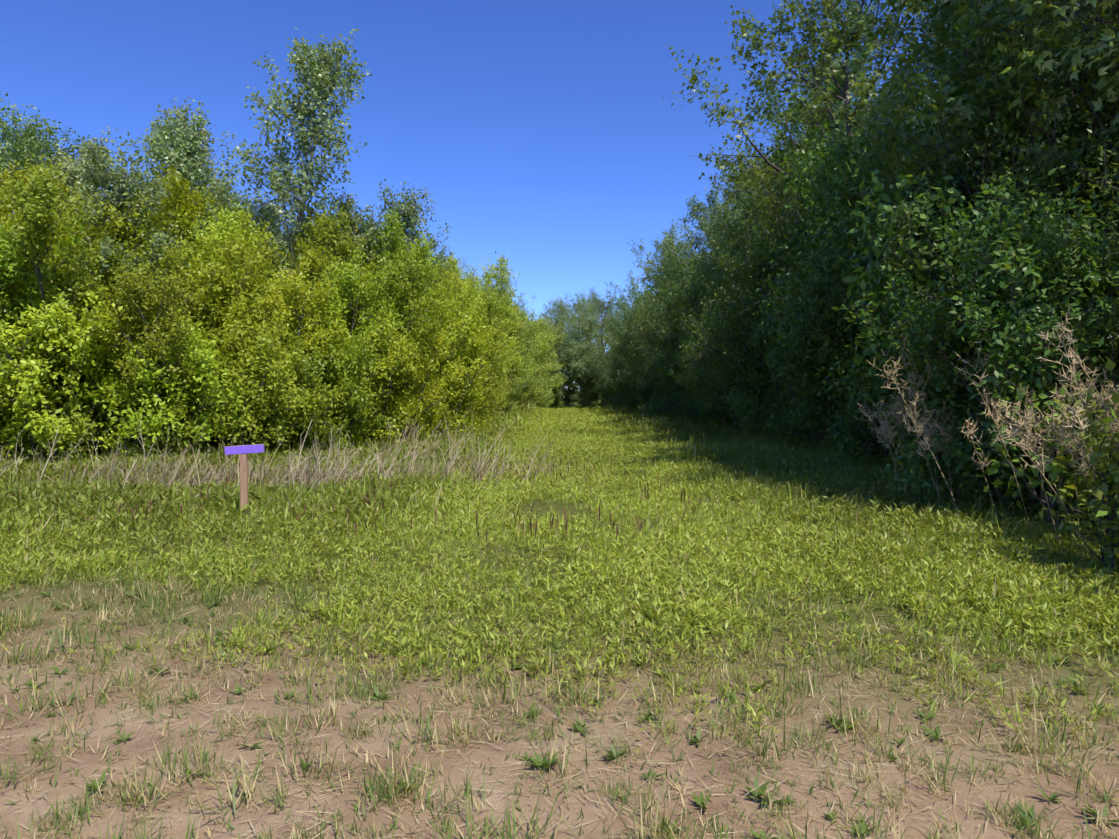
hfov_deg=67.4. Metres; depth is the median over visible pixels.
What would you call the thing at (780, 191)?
tree
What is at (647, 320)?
shrub
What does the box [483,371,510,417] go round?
bush
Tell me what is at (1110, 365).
bush
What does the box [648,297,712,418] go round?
tree
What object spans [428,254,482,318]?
shrub
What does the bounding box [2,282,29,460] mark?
shrub
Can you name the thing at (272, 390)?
bush
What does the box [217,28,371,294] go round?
poplar tree
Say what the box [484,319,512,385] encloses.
shrub
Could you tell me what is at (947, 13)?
big tree
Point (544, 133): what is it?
sky
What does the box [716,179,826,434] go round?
shrub
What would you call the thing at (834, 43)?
big tree
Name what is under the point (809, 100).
big tree
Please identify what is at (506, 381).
bush
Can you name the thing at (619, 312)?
tree
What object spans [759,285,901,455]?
shrub
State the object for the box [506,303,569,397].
tree
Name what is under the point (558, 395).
bush
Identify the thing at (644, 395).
shrub
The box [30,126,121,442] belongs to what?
poplar tree
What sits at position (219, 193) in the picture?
tree
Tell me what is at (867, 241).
shrub
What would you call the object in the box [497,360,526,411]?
bush
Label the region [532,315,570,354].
shrub
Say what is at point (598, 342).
shrub
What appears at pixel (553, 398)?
bush
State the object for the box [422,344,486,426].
bush
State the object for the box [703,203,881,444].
tree
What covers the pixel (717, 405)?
tree
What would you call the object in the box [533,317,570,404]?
shrub
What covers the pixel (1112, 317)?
shrub
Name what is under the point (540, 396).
bush
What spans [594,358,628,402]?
shrub
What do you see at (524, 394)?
bush
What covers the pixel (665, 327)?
shrub
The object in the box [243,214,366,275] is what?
shrub
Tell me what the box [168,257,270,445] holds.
shrub
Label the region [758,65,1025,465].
shrub
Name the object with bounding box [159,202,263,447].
tree
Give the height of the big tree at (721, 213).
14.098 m
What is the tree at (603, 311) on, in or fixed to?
on the ground at (960, 801)
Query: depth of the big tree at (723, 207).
54.31 m
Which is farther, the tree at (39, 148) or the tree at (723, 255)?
the tree at (723, 255)
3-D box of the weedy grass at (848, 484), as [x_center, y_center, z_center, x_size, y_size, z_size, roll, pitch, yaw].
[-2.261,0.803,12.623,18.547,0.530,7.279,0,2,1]
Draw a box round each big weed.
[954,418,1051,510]
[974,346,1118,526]
[1011,371,1118,521]
[1023,412,1081,506]
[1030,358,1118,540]
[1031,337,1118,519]
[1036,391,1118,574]
[1046,420,1116,522]
[1087,455,1118,557]
[1090,460,1118,547]
[1096,408,1118,524]
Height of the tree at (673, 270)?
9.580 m
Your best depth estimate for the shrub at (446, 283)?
30.25 m
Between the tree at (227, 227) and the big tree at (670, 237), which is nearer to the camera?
the tree at (227, 227)
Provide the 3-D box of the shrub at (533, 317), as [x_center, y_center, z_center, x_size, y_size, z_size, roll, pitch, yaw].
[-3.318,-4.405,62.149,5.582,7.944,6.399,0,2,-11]
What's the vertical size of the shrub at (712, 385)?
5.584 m
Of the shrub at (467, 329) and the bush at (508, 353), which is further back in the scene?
the bush at (508, 353)
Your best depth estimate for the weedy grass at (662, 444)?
18.94 m
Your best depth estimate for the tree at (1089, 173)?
10.15 m
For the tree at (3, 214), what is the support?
on the ground at (960, 801)
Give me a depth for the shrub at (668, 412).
35.27 m
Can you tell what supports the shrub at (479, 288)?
on the ground at (960, 801)
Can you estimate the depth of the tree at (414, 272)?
21.96 m
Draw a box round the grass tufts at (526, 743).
[0,503,1118,838]
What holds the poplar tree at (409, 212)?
on the ground at (960, 801)
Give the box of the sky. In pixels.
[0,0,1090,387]
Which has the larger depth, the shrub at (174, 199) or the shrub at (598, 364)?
the shrub at (598, 364)
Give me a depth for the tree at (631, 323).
41.03 m
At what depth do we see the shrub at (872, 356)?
12.50 m
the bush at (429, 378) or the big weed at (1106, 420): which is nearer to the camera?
the big weed at (1106, 420)
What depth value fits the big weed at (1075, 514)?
8.40 m
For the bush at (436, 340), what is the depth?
22.37 m
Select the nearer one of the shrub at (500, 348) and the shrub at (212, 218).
the shrub at (212, 218)
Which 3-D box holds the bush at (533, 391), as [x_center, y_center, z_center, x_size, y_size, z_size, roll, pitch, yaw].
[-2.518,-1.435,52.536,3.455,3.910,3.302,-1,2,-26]
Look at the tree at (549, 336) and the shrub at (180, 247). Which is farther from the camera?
the tree at (549, 336)
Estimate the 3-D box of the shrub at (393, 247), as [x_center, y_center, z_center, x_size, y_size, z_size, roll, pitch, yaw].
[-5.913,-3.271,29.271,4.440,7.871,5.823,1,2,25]
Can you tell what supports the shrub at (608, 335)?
on the ground at (960, 801)
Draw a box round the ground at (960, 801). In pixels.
[0,395,1118,838]
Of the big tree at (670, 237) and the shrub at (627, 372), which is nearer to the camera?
the shrub at (627, 372)
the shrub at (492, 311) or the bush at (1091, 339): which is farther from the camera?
the shrub at (492, 311)
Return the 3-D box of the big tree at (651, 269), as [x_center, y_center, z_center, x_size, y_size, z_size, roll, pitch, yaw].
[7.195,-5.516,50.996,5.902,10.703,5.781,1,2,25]
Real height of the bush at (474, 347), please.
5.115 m
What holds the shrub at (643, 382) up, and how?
on the ground at (960, 801)
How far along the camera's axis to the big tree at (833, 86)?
29.20 m
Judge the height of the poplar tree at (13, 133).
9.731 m
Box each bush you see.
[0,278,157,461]
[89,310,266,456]
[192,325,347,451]
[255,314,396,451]
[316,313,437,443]
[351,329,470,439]
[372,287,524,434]
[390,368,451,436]
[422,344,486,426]
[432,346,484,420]
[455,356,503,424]
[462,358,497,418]
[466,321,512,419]
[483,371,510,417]
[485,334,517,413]
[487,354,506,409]
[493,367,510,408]
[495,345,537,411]
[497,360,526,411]
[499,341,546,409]
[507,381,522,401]
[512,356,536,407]
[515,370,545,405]
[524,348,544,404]
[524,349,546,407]
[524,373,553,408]
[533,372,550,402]
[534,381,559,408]
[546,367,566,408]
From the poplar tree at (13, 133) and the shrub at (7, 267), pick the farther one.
the poplar tree at (13, 133)
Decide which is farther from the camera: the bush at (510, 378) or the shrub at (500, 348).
the bush at (510, 378)
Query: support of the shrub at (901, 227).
on the ground at (960, 801)
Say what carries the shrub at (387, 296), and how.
on the ground at (960, 801)
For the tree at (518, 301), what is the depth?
62.94 m
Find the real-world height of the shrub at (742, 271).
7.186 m
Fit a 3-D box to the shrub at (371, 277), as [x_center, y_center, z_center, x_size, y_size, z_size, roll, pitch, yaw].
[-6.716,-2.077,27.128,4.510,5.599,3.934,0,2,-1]
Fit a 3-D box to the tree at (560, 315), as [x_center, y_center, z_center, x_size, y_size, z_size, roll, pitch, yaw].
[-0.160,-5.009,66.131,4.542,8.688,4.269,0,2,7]
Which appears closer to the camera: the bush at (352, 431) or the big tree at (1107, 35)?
the big tree at (1107, 35)
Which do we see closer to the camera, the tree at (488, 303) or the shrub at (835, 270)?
the shrub at (835, 270)
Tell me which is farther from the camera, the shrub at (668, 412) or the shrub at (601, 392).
the shrub at (601, 392)
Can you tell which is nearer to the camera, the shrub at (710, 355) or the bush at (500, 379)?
the shrub at (710, 355)
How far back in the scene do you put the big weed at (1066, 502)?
8.63 m
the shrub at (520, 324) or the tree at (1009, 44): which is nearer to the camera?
the tree at (1009, 44)
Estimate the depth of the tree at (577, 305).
74.95 m
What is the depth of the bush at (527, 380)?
50.93 m
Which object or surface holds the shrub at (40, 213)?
on the ground at (960, 801)
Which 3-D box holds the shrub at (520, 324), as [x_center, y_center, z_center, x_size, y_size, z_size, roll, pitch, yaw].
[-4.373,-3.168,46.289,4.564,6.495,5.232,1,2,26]
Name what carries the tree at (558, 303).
on the ground at (960, 801)
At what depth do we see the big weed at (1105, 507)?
6.59 m
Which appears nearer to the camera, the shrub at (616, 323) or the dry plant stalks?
the dry plant stalks
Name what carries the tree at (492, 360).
on the ground at (960, 801)
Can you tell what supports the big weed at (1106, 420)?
on the ground at (960, 801)
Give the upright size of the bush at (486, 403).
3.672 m
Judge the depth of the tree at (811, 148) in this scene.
24.23 m
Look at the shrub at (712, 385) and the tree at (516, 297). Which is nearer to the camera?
the shrub at (712, 385)
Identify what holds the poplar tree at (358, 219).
on the ground at (960, 801)
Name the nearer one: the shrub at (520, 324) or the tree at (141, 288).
the tree at (141, 288)
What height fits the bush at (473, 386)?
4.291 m
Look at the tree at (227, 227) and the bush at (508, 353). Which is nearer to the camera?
the tree at (227, 227)
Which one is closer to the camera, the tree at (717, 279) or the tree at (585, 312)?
the tree at (717, 279)
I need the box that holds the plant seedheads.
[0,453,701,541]
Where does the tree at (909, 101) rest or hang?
on the ground at (960, 801)
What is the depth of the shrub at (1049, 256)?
9.44 m
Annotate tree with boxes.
[0,74,27,212]
[0,92,69,232]
[0,110,91,245]
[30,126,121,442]
[62,134,189,450]
[113,100,241,250]
[148,97,251,226]
[156,157,255,217]
[211,190,295,252]
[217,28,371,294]
[242,189,281,234]
[327,187,415,301]
[363,179,453,309]
[491,278,536,316]
[495,290,527,310]
[538,294,583,370]
[541,301,582,384]
[553,290,595,405]
[563,310,605,403]
[565,290,605,404]
[572,293,610,401]
[583,286,623,399]
[583,291,622,348]
[594,308,622,353]
[597,219,698,368]
[608,299,635,342]
[624,285,649,316]
[625,240,707,325]
[638,236,710,384]
[646,175,750,346]
[647,246,698,348]
[663,0,955,434]
[675,129,807,334]
[687,139,806,323]
[687,182,745,259]
[696,220,752,303]
[699,188,792,311]
[708,38,918,313]
[739,142,824,257]
[747,54,881,182]
[752,118,870,378]
[773,132,890,281]
[797,0,1084,448]
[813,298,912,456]
[829,0,1118,191]
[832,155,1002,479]
[855,0,1118,284]
[859,0,1091,374]
[911,0,1118,371]
[942,0,1118,390]
[998,0,1118,306]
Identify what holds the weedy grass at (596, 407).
on the ground at (960, 801)
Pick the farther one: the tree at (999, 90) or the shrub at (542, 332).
the shrub at (542, 332)
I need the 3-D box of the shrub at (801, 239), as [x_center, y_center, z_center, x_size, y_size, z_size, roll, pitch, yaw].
[7.337,-2.600,18.826,6.286,7.433,6.460,0,2,5]
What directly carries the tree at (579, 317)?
on the ground at (960, 801)
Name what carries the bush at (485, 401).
on the ground at (960, 801)
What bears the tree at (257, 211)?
on the ground at (960, 801)
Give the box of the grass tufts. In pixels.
[0,505,1118,838]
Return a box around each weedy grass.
[0,445,1117,530]
[0,498,1118,767]
[81,420,925,468]
[430,408,745,433]
[502,399,653,416]
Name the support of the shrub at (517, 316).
on the ground at (960, 801)
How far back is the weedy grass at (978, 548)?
6.35 m
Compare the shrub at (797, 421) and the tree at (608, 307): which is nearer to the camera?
the shrub at (797, 421)
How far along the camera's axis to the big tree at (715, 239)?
32.97 m
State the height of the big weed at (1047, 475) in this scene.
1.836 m
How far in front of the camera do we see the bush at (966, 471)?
9.81 m
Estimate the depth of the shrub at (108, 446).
19.82 m
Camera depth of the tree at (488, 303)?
36.26 m
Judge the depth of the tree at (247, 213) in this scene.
26.92 m
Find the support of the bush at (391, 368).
on the ground at (960, 801)
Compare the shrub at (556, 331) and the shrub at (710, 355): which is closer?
the shrub at (710, 355)
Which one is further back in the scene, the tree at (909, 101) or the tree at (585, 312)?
the tree at (585, 312)
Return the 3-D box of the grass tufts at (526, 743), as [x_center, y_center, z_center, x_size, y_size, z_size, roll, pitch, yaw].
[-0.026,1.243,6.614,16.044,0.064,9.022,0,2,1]
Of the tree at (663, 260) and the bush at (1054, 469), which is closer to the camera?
the bush at (1054, 469)
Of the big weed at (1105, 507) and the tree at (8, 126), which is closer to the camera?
the big weed at (1105, 507)
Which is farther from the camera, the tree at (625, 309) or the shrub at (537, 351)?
the shrub at (537, 351)
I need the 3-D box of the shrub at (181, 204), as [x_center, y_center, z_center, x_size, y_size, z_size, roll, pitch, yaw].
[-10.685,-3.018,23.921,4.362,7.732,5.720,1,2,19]
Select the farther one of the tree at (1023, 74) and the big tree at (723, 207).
the big tree at (723, 207)
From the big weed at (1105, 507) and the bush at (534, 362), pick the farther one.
the bush at (534, 362)
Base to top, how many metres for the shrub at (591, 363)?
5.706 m
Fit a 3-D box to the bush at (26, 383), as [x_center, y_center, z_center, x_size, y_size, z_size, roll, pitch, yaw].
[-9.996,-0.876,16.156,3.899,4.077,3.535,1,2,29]
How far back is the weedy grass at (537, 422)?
31.87 m
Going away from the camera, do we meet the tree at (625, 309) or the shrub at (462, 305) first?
the shrub at (462, 305)
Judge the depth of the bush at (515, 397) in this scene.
47.47 m
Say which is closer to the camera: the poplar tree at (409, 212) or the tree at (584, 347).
the poplar tree at (409, 212)
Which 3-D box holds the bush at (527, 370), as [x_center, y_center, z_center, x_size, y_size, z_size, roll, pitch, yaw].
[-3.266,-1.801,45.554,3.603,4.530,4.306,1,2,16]
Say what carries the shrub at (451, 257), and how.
on the ground at (960, 801)
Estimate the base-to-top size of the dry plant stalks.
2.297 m
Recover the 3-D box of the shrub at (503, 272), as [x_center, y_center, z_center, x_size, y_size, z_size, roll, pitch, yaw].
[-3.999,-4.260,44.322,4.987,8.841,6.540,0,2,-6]
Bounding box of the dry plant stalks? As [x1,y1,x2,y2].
[0,303,1118,567]
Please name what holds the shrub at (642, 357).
on the ground at (960, 801)
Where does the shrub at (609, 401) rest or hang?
on the ground at (960, 801)
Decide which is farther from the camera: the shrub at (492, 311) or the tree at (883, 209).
the shrub at (492, 311)
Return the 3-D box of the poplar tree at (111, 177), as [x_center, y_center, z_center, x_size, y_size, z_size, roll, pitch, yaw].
[-9.131,-2.496,17.887,3.212,6.981,2.702,2,3,43]
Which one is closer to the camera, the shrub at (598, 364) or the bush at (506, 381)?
the bush at (506, 381)
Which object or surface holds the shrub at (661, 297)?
on the ground at (960, 801)
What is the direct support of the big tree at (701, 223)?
on the ground at (960, 801)
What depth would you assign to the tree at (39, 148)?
22.52 m
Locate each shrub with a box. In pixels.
[0,154,196,460]
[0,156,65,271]
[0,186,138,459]
[0,193,33,453]
[0,214,91,451]
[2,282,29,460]
[3,157,177,447]
[40,277,149,454]
[41,162,310,445]
[45,175,257,268]
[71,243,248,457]
[82,205,232,412]
[123,166,262,433]
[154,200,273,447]
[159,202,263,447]
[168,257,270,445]
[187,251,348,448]
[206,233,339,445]
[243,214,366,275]
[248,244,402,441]
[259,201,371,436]
[275,253,353,443]
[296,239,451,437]
[341,255,455,436]
[349,204,452,317]
[356,231,482,427]
[360,254,470,400]
[363,263,409,303]
[404,271,517,396]
[427,271,457,315]
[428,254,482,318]
[428,288,471,385]
[431,268,504,392]
[434,251,478,288]
[444,297,483,374]
[445,251,531,410]
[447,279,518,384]
[477,281,511,409]
[479,318,511,390]
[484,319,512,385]
[503,306,530,382]
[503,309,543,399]
[506,301,530,347]
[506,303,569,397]
[520,310,547,406]
[522,308,541,331]
[531,315,566,380]
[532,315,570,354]
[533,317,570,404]
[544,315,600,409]
[544,335,592,407]
[562,351,606,407]
[569,347,610,403]
[581,336,607,402]
[590,352,614,400]
[593,362,617,401]
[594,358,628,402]
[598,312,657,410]
[598,330,633,403]
[602,349,629,405]
[604,337,636,404]
[606,295,655,364]
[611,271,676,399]
[615,330,656,406]
[619,364,645,410]
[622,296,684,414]
[626,355,662,413]
[627,272,688,353]
[627,304,682,388]
[630,231,735,417]
[630,335,676,415]
[632,349,657,409]
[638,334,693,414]
[639,278,715,395]
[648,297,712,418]
[654,244,742,419]
[657,345,705,416]
[658,311,706,413]
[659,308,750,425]
[670,239,811,436]
[672,292,767,433]
[673,349,722,420]
[677,333,743,423]
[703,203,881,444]
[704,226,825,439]
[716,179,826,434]
[724,247,761,312]
[743,173,910,443]
[746,133,969,444]
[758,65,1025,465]
[758,142,931,460]
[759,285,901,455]
[807,146,1016,466]
[814,185,1118,475]
[822,142,1098,476]
[831,165,1118,521]
[843,159,1115,487]
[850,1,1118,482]
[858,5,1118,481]
[1025,203,1118,490]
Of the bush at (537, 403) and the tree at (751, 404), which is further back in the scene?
the bush at (537, 403)
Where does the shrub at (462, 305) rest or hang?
on the ground at (960, 801)
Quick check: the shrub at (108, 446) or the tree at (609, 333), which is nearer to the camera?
the shrub at (108, 446)
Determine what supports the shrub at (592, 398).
on the ground at (960, 801)
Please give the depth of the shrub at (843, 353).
15.21 m
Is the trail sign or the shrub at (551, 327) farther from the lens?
the shrub at (551, 327)
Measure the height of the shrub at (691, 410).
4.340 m
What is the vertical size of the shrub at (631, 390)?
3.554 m
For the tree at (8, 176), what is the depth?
19.50 m
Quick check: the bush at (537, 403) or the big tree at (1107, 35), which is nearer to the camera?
the big tree at (1107, 35)
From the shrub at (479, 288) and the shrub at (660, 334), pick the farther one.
the shrub at (660, 334)
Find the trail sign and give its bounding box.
[224,444,264,517]
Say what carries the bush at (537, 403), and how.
on the ground at (960, 801)
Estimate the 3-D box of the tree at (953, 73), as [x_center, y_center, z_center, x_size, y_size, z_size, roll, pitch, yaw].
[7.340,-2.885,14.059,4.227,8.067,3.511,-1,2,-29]
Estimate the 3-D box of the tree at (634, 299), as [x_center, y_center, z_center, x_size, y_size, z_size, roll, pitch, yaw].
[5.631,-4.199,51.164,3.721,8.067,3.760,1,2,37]
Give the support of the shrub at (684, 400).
on the ground at (960, 801)
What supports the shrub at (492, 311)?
on the ground at (960, 801)
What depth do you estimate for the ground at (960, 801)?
3.68 m
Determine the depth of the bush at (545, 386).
58.26 m
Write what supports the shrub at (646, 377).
on the ground at (960, 801)
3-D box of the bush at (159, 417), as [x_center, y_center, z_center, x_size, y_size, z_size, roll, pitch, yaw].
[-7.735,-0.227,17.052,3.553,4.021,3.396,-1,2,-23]
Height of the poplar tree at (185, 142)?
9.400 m
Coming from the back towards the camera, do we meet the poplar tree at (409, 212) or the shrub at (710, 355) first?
the poplar tree at (409, 212)
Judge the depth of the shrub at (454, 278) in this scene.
33.48 m
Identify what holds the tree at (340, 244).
on the ground at (960, 801)
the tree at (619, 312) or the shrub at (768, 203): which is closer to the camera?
the shrub at (768, 203)
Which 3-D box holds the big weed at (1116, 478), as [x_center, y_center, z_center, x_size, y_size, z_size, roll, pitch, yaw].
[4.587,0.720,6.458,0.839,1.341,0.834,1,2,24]
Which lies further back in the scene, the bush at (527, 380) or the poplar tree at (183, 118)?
the bush at (527, 380)
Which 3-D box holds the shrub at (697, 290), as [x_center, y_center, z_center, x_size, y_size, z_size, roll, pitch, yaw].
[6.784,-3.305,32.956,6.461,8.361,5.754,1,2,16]
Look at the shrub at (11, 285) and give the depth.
17.96 m
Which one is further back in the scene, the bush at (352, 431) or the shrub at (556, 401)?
the shrub at (556, 401)
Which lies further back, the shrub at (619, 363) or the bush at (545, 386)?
the bush at (545, 386)
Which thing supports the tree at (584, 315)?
on the ground at (960, 801)
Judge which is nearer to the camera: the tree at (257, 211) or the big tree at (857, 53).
the big tree at (857, 53)
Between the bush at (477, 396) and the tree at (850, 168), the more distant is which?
the bush at (477, 396)
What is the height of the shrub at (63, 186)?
7.354 m
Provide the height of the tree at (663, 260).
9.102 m
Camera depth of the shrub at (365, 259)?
26.35 m
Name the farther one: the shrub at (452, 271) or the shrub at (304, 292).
the shrub at (452, 271)
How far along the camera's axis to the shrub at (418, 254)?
27.16 m

